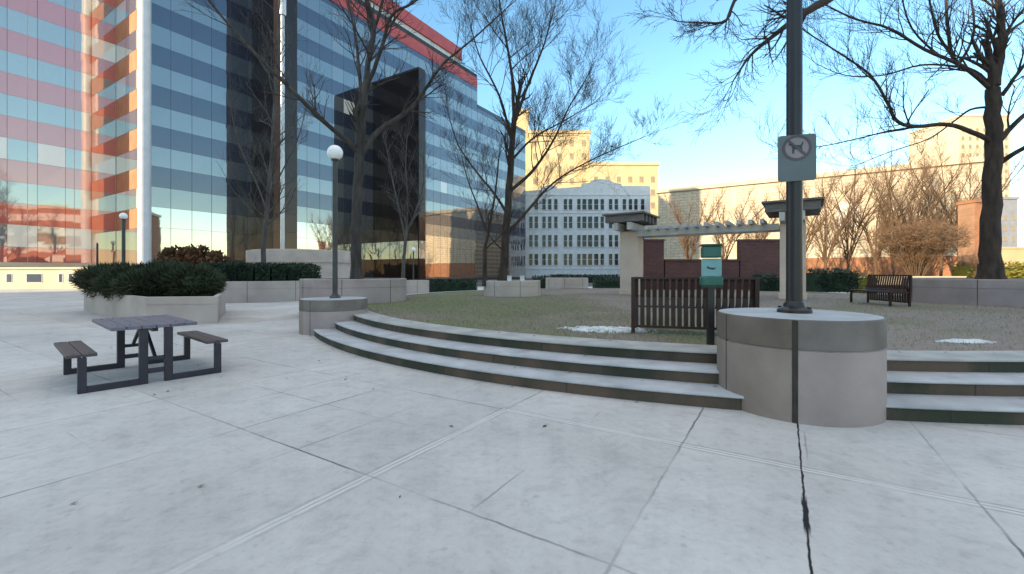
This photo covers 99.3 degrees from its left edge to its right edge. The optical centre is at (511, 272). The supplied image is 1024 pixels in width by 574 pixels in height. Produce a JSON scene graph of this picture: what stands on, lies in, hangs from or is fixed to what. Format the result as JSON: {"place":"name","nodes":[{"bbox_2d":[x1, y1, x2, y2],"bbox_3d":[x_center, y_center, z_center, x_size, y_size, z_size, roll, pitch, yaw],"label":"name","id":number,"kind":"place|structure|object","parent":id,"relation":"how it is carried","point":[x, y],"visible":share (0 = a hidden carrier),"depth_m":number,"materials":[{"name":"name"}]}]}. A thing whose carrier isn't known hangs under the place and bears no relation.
{"place":"outdoors","nodes":[
{"label":"outdoors","id":0,"kind":"place"},
{"bbox_2d":[116,0,525,279],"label":"glass office tower","id":1,"kind":"structure","parent":0,"point":[175,129],"depth_m":53.55,"materials":[{"name":"glass"}]},
{"bbox_2d":[116,228,137,264],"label":"ribbon window","id":2,"kind":"structure","parent":1,"relation":"in","point":[131,235],"depth_m":43.20,"materials":[{"name":"beige glass"}]},
{"bbox_2d":[116,188,137,211],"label":"ribbon window","id":3,"kind":"structure","parent":1,"relation":"in","point":[126,200],"depth_m":43.47,"materials":[{"name":"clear glass"}]},
{"bbox_2d":[116,148,137,174],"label":"ribbon window","id":4,"kind":"structure","parent":1,"relation":"in","point":[127,161],"depth_m":43.47,"materials":[{"name":"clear glass"}]},
{"bbox_2d":[116,108,137,136],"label":"ribbon window","id":5,"kind":"structure","parent":1,"relation":"in","point":[128,122],"depth_m":43.47,"materials":[{"name":"blue glass"}]},
{"bbox_2d":[116,69,137,99],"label":"ribbon window","id":6,"kind":"structure","parent":1,"relation":"in","point":[128,83],"depth_m":43.47,"materials":[{"name":"blue glass"}]},
{"bbox_2d":[116,29,137,62],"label":"ribbon window","id":7,"kind":"structure","parent":1,"relation":"in","point":[128,44],"depth_m":43.48,"materials":[{"name":"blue glass"}]},
{"bbox_2d":[116,0,137,25],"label":"ribbon window","id":8,"kind":"structure","parent":1,"relation":"in","point":[126,7],"depth_m":43.76,"materials":[{"name":"blue glass"}]},
{"bbox_2d":[252,232,279,248],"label":"pale window","id":9,"kind":"structure","parent":1,"relation":"in","point":[273,242],"depth_m":47.15,"materials":[{"name":"beige glass"}]},
{"bbox_2d":[252,196,279,216],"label":"dark window","id":10,"kind":"structure","parent":1,"relation":"in","point":[261,207],"depth_m":47.67,"materials":[{"name":"black glass"}]},
{"bbox_2d":[252,159,279,181],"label":"dark window","id":11,"kind":"structure","parent":1,"relation":"in","point":[259,166],"depth_m":47.55,"materials":[{"name":"black glass"}]},
{"bbox_2d":[252,123,279,147],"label":"dark window","id":12,"kind":"structure","parent":1,"relation":"in","point":[257,133],"depth_m":47.77,"materials":[{"name":"black glass"}]},
{"bbox_2d":[252,86,279,113],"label":"dark window","id":13,"kind":"structure","parent":1,"relation":"in","point":[269,99],"depth_m":47.67,"materials":[{"name":"black glass"}]},
{"bbox_2d":[252,49,279,78],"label":"dark window","id":14,"kind":"structure","parent":1,"relation":"in","point":[258,69],"depth_m":47.99,"materials":[{"name":"black glass"}]},
{"bbox_2d":[252,14,280,44],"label":"dark window","id":15,"kind":"structure","parent":1,"relation":"in","point":[255,39],"depth_m":47.56,"materials":[{"name":"black glass"}]},
{"bbox_2d":[280,0,285,248],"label":"column","id":16,"kind":"structure","parent":1,"relation":"attached to","point":[282,164],"depth_m":35.38,"materials":[{"name":"metal"}]},
{"bbox_2d":[152,227,476,278],"bbox_3d":[-20.522,-1.570,62.931,0.008,5.416,51.776,0,0,32],"label":"ribbon window","id":17,"kind":"structure","parent":1,"relation":"in","point":[441,263],"depth_m":55.59,"materials":[{"name":"glass"}]},
{"bbox_2d":[152,186,476,239],"bbox_3d":[-20.522,-7.195,62.931,0.008,1.886,51.776,0,0,32],"label":"ribbon window","id":18,"kind":"structure","parent":1,"relation":"in","point":[161,197],"depth_m":47.67,"materials":[{"name":"blue glass"}]},
{"bbox_2d":[152,146,476,219],"bbox_3d":[-20.522,-11.055,62.931,0.008,1.886,51.776,0,0,32],"label":"ribbon window","id":19,"kind":"structure","parent":1,"relation":"in","point":[161,157],"depth_m":47.75,"materials":[{"name":"blue glass"}]},
{"bbox_2d":[152,105,476,200],"bbox_3d":[-20.522,-14.915,62.931,0.008,1.886,51.776,0,0,32],"label":"ribbon window","id":20,"kind":"structure","parent":1,"relation":"in","point":[162,117],"depth_m":47.40,"materials":[{"name":"blue glass"}]},
{"bbox_2d":[152,64,476,180],"bbox_3d":[-20.522,-18.775,62.931,0.008,1.886,51.776,0,0,32],"label":"ribbon window","id":21,"kind":"structure","parent":1,"relation":"in","point":[162,77],"depth_m":46.89,"materials":[{"name":"blue glass"}]},
{"bbox_2d":[152,24,476,160],"bbox_3d":[-20.522,-22.635,62.931,0.008,1.886,51.776,0,0,32],"label":"ribbon window","id":22,"kind":"structure","parent":1,"relation":"in","point":[162,37],"depth_m":46.93,"materials":[{"name":"blue glass"}]},
{"bbox_2d":[152,0,476,140],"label":"ribbon window","id":23,"kind":"structure","parent":1,"relation":"in","point":[332,72],"depth_m":53.64,"materials":[{"name":"blue glass"}]},
{"bbox_2d":[231,0,476,120],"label":"ribbon window","id":24,"kind":"structure","parent":1,"relation":"in","point":[318,36],"depth_m":59.26,"materials":[{"name":"blue glass"}]},
{"bbox_2d":[297,0,476,100],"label":"ribbon window","id":25,"kind":"structure","parent":1,"relation":"in","point":[317,6],"depth_m":65.69,"materials":[{"name":"blue glass"}]},
{"bbox_2d":[373,241,417,258],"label":"pale window","id":26,"kind":"structure","parent":1,"relation":"in","point":[383,250],"depth_m":61.10,"materials":[{"name":"beige glass"}]},
{"bbox_2d":[373,212,417,228],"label":"dark window","id":27,"kind":"structure","parent":1,"relation":"in","point":[384,221],"depth_m":61.43,"materials":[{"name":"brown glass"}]},
{"bbox_2d":[373,183,417,202],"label":"dark window","id":28,"kind":"structure","parent":1,"relation":"in","point":[379,195],"depth_m":61.20,"materials":[{"name":"black glass"}]},
{"bbox_2d":[373,155,417,175],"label":"dark window","id":29,"kind":"structure","parent":1,"relation":"in","point":[379,168],"depth_m":60.89,"materials":[{"name":"black glass"}]},
{"bbox_2d":[373,126,417,149],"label":"dark window","id":30,"kind":"structure","parent":1,"relation":"in","point":[378,143],"depth_m":60.89,"materials":[{"name":"black glass"}]},
{"bbox_2d":[373,98,417,122],"bbox_3d":[-16.486,-22.635,61.012,8.976,1.886,0.019,0,0,32],"label":"dark window","id":31,"kind":"structure","parent":1,"relation":"in","point":[388,112],"depth_m":61.43,"materials":[{"name":"black glass"}]},
{"bbox_2d":[373,69,417,96],"bbox_3d":[-16.487,-26.495,61.011,8.976,1.886,0.023,0,0,32],"label":"dark window","id":32,"kind":"structure","parent":1,"relation":"in","point":[411,77],"depth_m":60.59,"materials":[{"name":"black glass"}]},
{"bbox_2d":[477,250,524,277],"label":"ribbon window","id":33,"kind":"structure","parent":1,"relation":"in","point":[516,267],"depth_m":90.92,"materials":[{"name":"glass"}]},
{"bbox_2d":[477,231,524,244],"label":"ribbon window","id":34,"kind":"structure","parent":1,"relation":"in","point":[519,240],"depth_m":91.57,"materials":[{"name":"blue glass"}]},
{"bbox_2d":[477,152,524,177],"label":"ribbon window","id":35,"kind":"structure","parent":1,"relation":"in","point":[503,166],"depth_m":92.53,"materials":[{"name":"blue glass"}]},
{"bbox_2d":[477,112,524,144],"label":"ribbon window","id":36,"kind":"structure","parent":1,"relation":"in","point":[479,116],"depth_m":89.97,"materials":[{"name":"blue glass"}]},
{"bbox_2d":[0,287,1023,573],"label":"plaza","id":37,"kind":"structure","parent":0,"point":[284,445],"depth_m":3.10,"materials":[{"name":"concrete"}]},
{"bbox_2d":[0,267,83,288],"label":"terrace wall","id":38,"kind":"structure","parent":37,"relation":"on","point":[34,278],"depth_m":37.69,"materials":[{"name":"beige stone"}]},
{"bbox_2d":[54,315,227,393],"bbox_3d":[-5.285,1.066,6.235,1.600,0.768,1.672,0,0,40],"label":"picnic table","id":39,"kind":"object","parent":37,"relation":"on","point":[69,351],"visible":1,"depth_m":5.86,"materials":[{"name":"grey metal"}]},
{"bbox_2d":[84,291,225,323],"bbox_3d":[-11.830,1.080,15.294,9.175,0.780,3.335,0,0,36],"label":"box planter","id":40,"kind":"object","parent":37,"relation":"on","point":[205,309],"visible":0.59,"depth_m":12.30,"materials":[{"name":"concrete"}]},
{"bbox_2d":[68,260,151,301],"bbox_3d":[-13.827,0.317,15.359,5.150,1.595,2.396,0,0,38],"label":"juniper shrub","id":41,"kind":"object","parent":40,"relation":"in","point":[92,278],"visible":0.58,"depth_m":14.59,"materials":[{"name":"plant"}]},
{"bbox_2d":[108,257,212,300],"bbox_3d":[-11.525,0.285,14.563,2.770,1.692,3.210,0,0,-30],"label":"juniper shrub","id":42,"kind":"object","parent":40,"relation":"in","point":[140,280],"visible":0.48,"depth_m":13.47,"materials":[{"name":"plant"}]},
{"bbox_2d":[156,263,227,296],"bbox_3d":[-10.399,0.382,14.406,1.850,1.482,2.757,0,0,-17],"label":"juniper shrub","id":43,"kind":"object","parent":40,"relation":"in","point":[197,282],"visible":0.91,"depth_m":13.74,"materials":[{"name":"plant"}]},
{"bbox_2d":[153,244,231,264],"bbox_3d":[-23.084,-0.439,31.769,5.059,3.513,3.038,0,0,-26],"label":"brown bush","id":44,"kind":"object","parent":37,"relation":"on","point":[195,255],"visible":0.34,"depth_m":31.24,"materials":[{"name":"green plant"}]},
{"bbox_2d":[221,281,299,302],"bbox_3d":[-13.400,0.950,23.600,6.100,1.040,6.100,0,0,0],"label":"round planter","id":45,"kind":"object","parent":37,"relation":"on","point":[257,291],"visible":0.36,"depth_m":20.88,"materials":[{"name":"concrete"}]},
{"bbox_2d":[200,261,321,280],"bbox_3d":[-13.393,0.050,22.230,6.046,1.158,3.311,0,0,0],"label":"hedge","id":46,"kind":"object","parent":45,"relation":"in","point":[247,271],"visible":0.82,"depth_m":21.26,"materials":[{"name":"green plant"}]},
{"bbox_2d":[217,0,318,262],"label":"bare tree","id":47,"kind":"object","parent":45,"relation":"in","point":[268,195],"visible":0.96,"depth_m":23.30,"materials":[{"name":"brown plant"}]},
{"bbox_2d":[246,249,350,277],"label":"curved wall","id":48,"kind":"structure","parent":37,"relation":"on","point":[322,258],"depth_m":33.97,"materials":[{"name":"concrete"}]},
{"bbox_2d":[299,297,367,335],"bbox_3d":[-4.371,1.049,10.700,1.563,0.842,1.560,0,0,0],"label":"lamp pedestal","id":49,"kind":"object","parent":37,"relation":"on","point":[321,312],"visible":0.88,"depth_m":10.01,"materials":[{"name":"concrete"}]},
{"bbox_2d":[327,145,342,297],"bbox_3d":[-4.350,-1.240,10.700,0.370,3.769,0.370,0,0,0],"label":"globe lamp","id":50,"kind":"object","parent":49,"relation":"on","point":[335,153],"visible":1,"depth_m":10.65,"materials":[{"name":"grey metal"}]},
{"bbox_2d":[406,280,428,293],"bbox_3d":[-6.250,0.985,27.501,2.000,0.970,2.003,0,0,0],"label":"round planter","id":51,"kind":"object","parent":37,"relation":"on","point":[416,286],"visible":0.63,"depth_m":26.62,"materials":[{"name":"concrete"}]},
{"bbox_2d":[376,103,437,277],"bbox_3d":[-6.914,-5.112,27.579,5.374,11.595,3.209,0,0,43],"label":"bare tree","id":52,"kind":"object","parent":51,"relation":"in","point":[406,230],"visible":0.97,"depth_m":27.44,"materials":[{"name":"brown plant"}]},
{"bbox_2d":[408,278,477,291],"bbox_3d":[-4.924,0.960,31.000,4.918,1.117,1.604,0,0,0],"label":"hedge","id":53,"kind":"object","parent":37,"relation":"on","point":[442,285],"visible":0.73,"depth_m":30.50,"materials":[{"name":"green plant"}]},
{"bbox_2d":[546,278,587,288],"bbox_3d":[3.502,0.910,27.800,2.703,1.120,2.700,0,0,0],"label":"round planter","id":54,"kind":"object","parent":37,"relation":"on","point":[575,283],"visible":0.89,"depth_m":26.61,"materials":[{"name":"concrete"}]},
{"bbox_2d":[592,276,619,287],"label":"hedge","id":55,"kind":"object","parent":37,"relation":"on","point":[607,283],"visible":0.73,"depth_m":28.50,"materials":[{"name":"green plant"}]},
{"bbox_2d":[643,239,664,289],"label":"brick wall","id":56,"kind":"structure","parent":37,"relation":"on","point":[653,257],"depth_m":25.00,"materials":[{"name":"brick"}]},
{"bbox_2d":[313,288,1023,424],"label":"steps","id":57,"kind":"structure","parent":37,"relation":"on","point":[976,387],"depth_m":5.39,"materials":[{"name":"concrete"}]},
{"bbox_2d":[664,259,739,289],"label":"brick wall","id":58,"kind":"structure","parent":37,"relation":"on","point":[684,267],"depth_m":25.00,"materials":[{"name":"brick"}]},
{"bbox_2d":[735,239,779,289],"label":"brick wall","id":59,"kind":"structure","parent":37,"relation":"on","point":[758,256],"depth_m":25.00,"materials":[{"name":"brick"}]},
{"bbox_2d":[717,308,886,427],"bbox_3d":[3.139,0.957,4.840,1.563,1.027,1.560,0,0,0],"label":"lamp pedestal","id":60,"kind":"object","parent":37,"relation":"on","point":[824,368],"visible":0.9,"depth_m":4.17,"materials":[{"name":"concrete"}]},
{"bbox_2d":[777,0,812,313],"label":"globe lamp","id":61,"kind":"object","parent":60,"relation":"on","point":[793,303],"visible":0.95,"depth_m":4.78,"materials":[{"name":"metal"}]},
{"bbox_2d":[778,133,815,181],"bbox_3d":[3.138,-1.250,4.833,0.365,0.505,0.187,0,0,18],"label":"no dogs sign","id":62,"kind":"object","parent":61,"relation":"attached to","point":[796,157],"visible":1,"depth_m":4.75,"materials":[{"name":"grey metal"}]},
{"bbox_2d":[806,266,862,292],"bbox_3d":[16.410,0.388,22.500,2.478,1.409,1.510,0,0,0],"label":"hedge","id":63,"kind":"object","parent":37,"relation":"on","point":[835,281],"visible":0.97,"depth_m":22.04,"materials":[{"name":"green plant"}]},
{"bbox_2d":[475,278,592,286],"bbox_3d":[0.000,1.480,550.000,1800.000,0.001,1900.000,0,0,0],"label":"ground","id":64,"kind":"structure","parent":0,"point":[479,283],"depth_m":63.03,"materials":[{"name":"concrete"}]},
{"bbox_2d":[0,0,115,266],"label":"red banded wing","id":65,"kind":"structure","parent":64,"relation":"on","point":[57,133],"depth_m":41.51,"materials":[{"name":"glass"}]},
{"bbox_2d":[0,224,115,249],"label":"ribbon window","id":66,"kind":"structure","parent":65,"relation":"in","point":[10,235],"depth_m":41.33,"materials":[{"name":"blue glass"}]},
{"bbox_2d":[0,180,115,211],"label":"ribbon window","id":67,"kind":"structure","parent":65,"relation":"in","point":[13,192],"depth_m":41.39,"materials":[{"name":"blue glass"}]},
{"bbox_2d":[0,137,115,174],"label":"ribbon window","id":68,"kind":"structure","parent":65,"relation":"in","point":[13,149],"depth_m":41.39,"materials":[{"name":"blue glass"}]},
{"bbox_2d":[0,93,115,136],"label":"ribbon window","id":69,"kind":"structure","parent":65,"relation":"in","point":[13,106],"depth_m":41.39,"materials":[{"name":"blue glass"}]},
{"bbox_2d":[0,49,115,99],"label":"ribbon window","id":70,"kind":"structure","parent":65,"relation":"in","point":[10,62],"depth_m":41.39,"materials":[{"name":"blue glass"}]},
{"bbox_2d":[0,6,115,62],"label":"ribbon window","id":71,"kind":"structure","parent":65,"relation":"in","point":[10,19],"depth_m":41.39,"materials":[{"name":"blue glass"}]},
{"bbox_2d":[47,0,115,25],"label":"ribbon window","id":72,"kind":"structure","parent":65,"relation":"in","point":[104,12],"depth_m":43.73,"materials":[{"name":"blue glass"}]},
{"bbox_2d":[550,274,619,282],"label":"hedge","id":73,"kind":"object","parent":64,"relation":"on","point":[590,280],"visible":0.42,"depth_m":61.37,"materials":[{"name":"green plant"}]},
{"bbox_2d":[660,181,726,258],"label":"bare tree","id":74,"kind":"object","parent":64,"relation":"on","point":[686,243],"visible":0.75,"depth_m":73.42,"materials":[{"name":"beige plant"}]},
{"bbox_2d":[692,183,771,258],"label":"bare tree","id":75,"kind":"object","parent":64,"relation":"on","point":[731,239],"visible":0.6,"depth_m":73.41,"materials":[{"name":"beige plant"}]},
{"bbox_2d":[727,190,785,238],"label":"bare tree","id":76,"kind":"object","parent":64,"relation":"on","point":[763,235],"visible":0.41,"depth_m":69.25,"materials":[{"name":"beige plant"}]},
{"bbox_2d":[773,164,868,251],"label":"bare tree","id":77,"kind":"object","parent":64,"relation":"on","point":[808,230],"visible":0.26,"depth_m":66.16,"materials":[{"name":"beige plant"}]},
{"bbox_2d":[803,161,884,269],"bbox_3d":[46.330,-6.988,62.830,12.031,17.070,11.361,0,0,45],"label":"bare tree","id":78,"kind":"object","parent":64,"relation":"on","point":[824,253],"visible":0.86,"depth_m":61.45,"materials":[{"name":"beige plant"}]},
{"bbox_2d":[807,140,931,268],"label":"bare tree","id":79,"kind":"object","parent":64,"relation":"on","point":[848,256],"visible":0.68,"depth_m":65.08,"materials":[{"name":"beige plant"}]},
{"bbox_2d":[827,134,956,274],"bbox_3d":[52.869,-8.461,61.364,14.608,20.001,12.855,0,0,35],"label":"bare tree","id":80,"kind":"object","parent":64,"relation":"on","point":[876,255],"visible":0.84,"depth_m":61.33,"materials":[{"name":"beige plant"}]},
{"bbox_2d":[851,147,979,274],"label":"bare tree","id":81,"kind":"object","parent":64,"relation":"on","point":[892,261],"visible":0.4,"depth_m":68.83,"materials":[{"name":"beige plant"}]},
{"bbox_2d":[868,214,976,275],"bbox_3d":[50.788,-3.000,54.089,11.710,9.047,9.055,0,0,0],"label":"round shrub","id":82,"kind":"object","parent":64,"relation":"on","point":[914,251],"visible":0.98,"depth_m":53.36,"materials":[{"name":"beige plant"}]},
{"bbox_2d":[879,133,969,270],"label":"bare tree","id":83,"kind":"object","parent":64,"relation":"on","point":[924,197],"visible":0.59,"depth_m":66.15,"materials":[{"name":"beige plant"}]},
{"bbox_2d":[889,136,1016,275],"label":"bare tree","id":84,"kind":"object","parent":64,"relation":"on","point":[953,206],"visible":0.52,"depth_m":65.46,"materials":[{"name":"beige plant"}]},
{"bbox_2d":[912,140,1023,255],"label":"bare tree","id":85,"kind":"object","parent":64,"relation":"on","point":[971,185],"visible":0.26,"depth_m":65.88,"materials":[{"name":"beige plant"}]},
{"bbox_2d":[956,199,981,277],"bbox_3d":[63.706,-4.190,60.000,2.500,11.320,2.500,0,0,0],"label":"brick pylon","id":86,"kind":"object","parent":64,"relation":"on","point":[969,212],"visible":0.5,"depth_m":59.42,"materials":[{"name":"brick"}]},
{"bbox_2d":[950,260,1023,277],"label":"hedge","id":87,"kind":"object","parent":64,"relation":"on","point":[1013,270],"visible":0.45,"depth_m":59.16,"materials":[{"name":"plant"}]},
{"bbox_2d":[528,130,590,190],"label":"stone tower","id":88,"kind":"structure","parent":0,"point":[567,160],"depth_m":134.00,"materials":[{"name":"stone"}]},
{"bbox_2d":[526,179,650,277],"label":"white apartment house","id":89,"kind":"structure","parent":0,"point":[569,231],"depth_m":112.00,"materials":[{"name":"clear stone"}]},
{"bbox_2d":[588,162,659,238],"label":"stone tower","id":90,"kind":"structure","parent":0,"point":[638,174],"depth_m":131.00,"materials":[{"name":"stone"}]},
{"bbox_2d":[368,289,1023,350],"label":"lawn","id":91,"kind":"structure","parent":0,"point":[626,301],"depth_m":10.03,"materials":[{"name":"plant"}]},
{"bbox_2d":[299,278,405,303],"bbox_3d":[-5.520,0.619,15.300,3.520,0.797,3.520,0,0,0],"label":"round planter","id":92,"kind":"object","parent":91,"relation":"on","point":[379,290],"visible":0.88,"depth_m":13.86,"materials":[{"name":"concrete"}]},
{"bbox_2d":[172,0,515,278],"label":"bare tree","id":93,"kind":"object","parent":92,"relation":"in","point":[360,149],"visible":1,"depth_m":15.18,"materials":[{"name":"brown plant"}]},
{"bbox_2d":[484,280,539,296],"bbox_3d":[-0.001,0.683,18.750,2.442,0.667,2.440,0,0,0],"label":"round planter","id":94,"kind":"object","parent":91,"relation":"on","point":[514,288],"visible":0.88,"depth_m":17.68,"materials":[{"name":"concrete"}]},
{"bbox_2d":[450,116,526,285],"bbox_3d":[-0.906,-2.965,18.360,3.813,7.085,1.881,0,0,35],"label":"bare tree","id":95,"kind":"object","parent":94,"relation":"in","point":[485,247],"visible":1,"depth_m":18.26,"materials":[{"name":"brown plant"}]},
{"bbox_2d":[428,0,699,280],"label":"bare tree","id":96,"kind":"object","parent":94,"relation":"in","point":[517,104],"visible":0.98,"depth_m":18.66,"materials":[{"name":"brown plant"}]},
{"bbox_2d":[557,326,656,332],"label":"snow","id":97,"kind":"structure","parent":91,"relation":"on","point":[602,328],"depth_m":7.40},
{"bbox_2d":[631,277,759,332],"bbox_3d":[2.913,0.536,7.086,1.860,0.924,0.614,0,0,17],"label":"park bench","id":98,"kind":"object","parent":91,"relation":"on","point":[754,301],"visible":0.83,"depth_m":6.91,"materials":[{"name":"brown metal"}]},
{"bbox_2d":[699,244,722,344],"bbox_3d":[2.690,0.312,5.881,0.270,1.385,0.200,0,0,14],"label":"dog waste station","id":99,"kind":"object","parent":91,"relation":"on","point":[711,269],"visible":0.9,"depth_m":5.85,"materials":[{"name":"paint"}]},
{"bbox_2d":[602,197,824,299],"bbox_3d":[8.075,-0.781,18.250,8.127,3.657,2.500,0,0,34],"label":"pergola","id":100,"kind":"object","parent":91,"relation":"on","point":[634,229],"visible":0.87,"depth_m":18.35,"materials":[{"name":"beige paint"}]},
{"bbox_2d":[749,273,779,290],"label":"hedge","id":101,"kind":"object","parent":91,"relation":"on","point":[769,282],"visible":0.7,"depth_m":23.08,"materials":[{"name":"green plant"}]},
{"bbox_2d":[850,275,912,306],"bbox_3d":[11.375,0.536,13.497,0.614,0.924,1.760,0,0,6],"label":"park bench","id":102,"kind":"object","parent":91,"relation":"on","point":[874,290],"visible":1,"depth_m":13.28,"materials":[{"name":"brown metal"}]},
{"bbox_2d":[903,278,1023,306],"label":"round planter","id":103,"kind":"object","parent":91,"relation":"on","point":[988,292],"visible":0.8,"depth_m":13.22,"materials":[{"name":"concrete"}]},
{"bbox_2d":[750,0,1023,278],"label":"bare tree","id":104,"kind":"object","parent":103,"relation":"in","point":[991,265],"visible":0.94,"depth_m":14.03,"materials":[{"name":"brown plant"}]},
{"bbox_2d":[394,0,1023,246],"label":"sky","id":105,"kind":"structure","parent":0,"point":[732,151],"materials":[{"name":"blue"}]},
{"bbox_2d":[656,156,983,275],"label":"stone hall","id":106,"kind":"structure","parent":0,"point":[862,261],"depth_m":83.72,"materials":[{"name":"beige stone"}]},
{"bbox_2d":[908,115,1010,196],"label":"stone tower","id":107,"kind":"structure","parent":0,"point":[955,138],"depth_m":205.40,"materials":[{"name":"beige stone"}]},
{"bbox_2d":[1001,197,1018,246],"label":"stone tower","id":108,"kind":"structure","parent":0,"point":[1009,221],"depth_m":160.00,"materials":[{"name":"stone"}]},
{"bbox_2d":[1001,247,1023,265],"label":"garden wall","id":109,"kind":"structure","parent":0,"point":[1013,254],"depth_m":66.00,"materials":[{"name":"stone"}]},
{"bbox_3d":[13.200,0.618,7.499,3.520,0.797,3.523,0,0,0],"label":"round planter","id":110,"kind":"object","parent":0,"visible":0},
{"bbox_2d":[613,0,833,145],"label":"bare tree","id":111,"kind":"object","parent":110,"relation":"in","point":[814,6],"visible":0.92,"depth_m":9.41,"materials":[{"name":"brown plant"}]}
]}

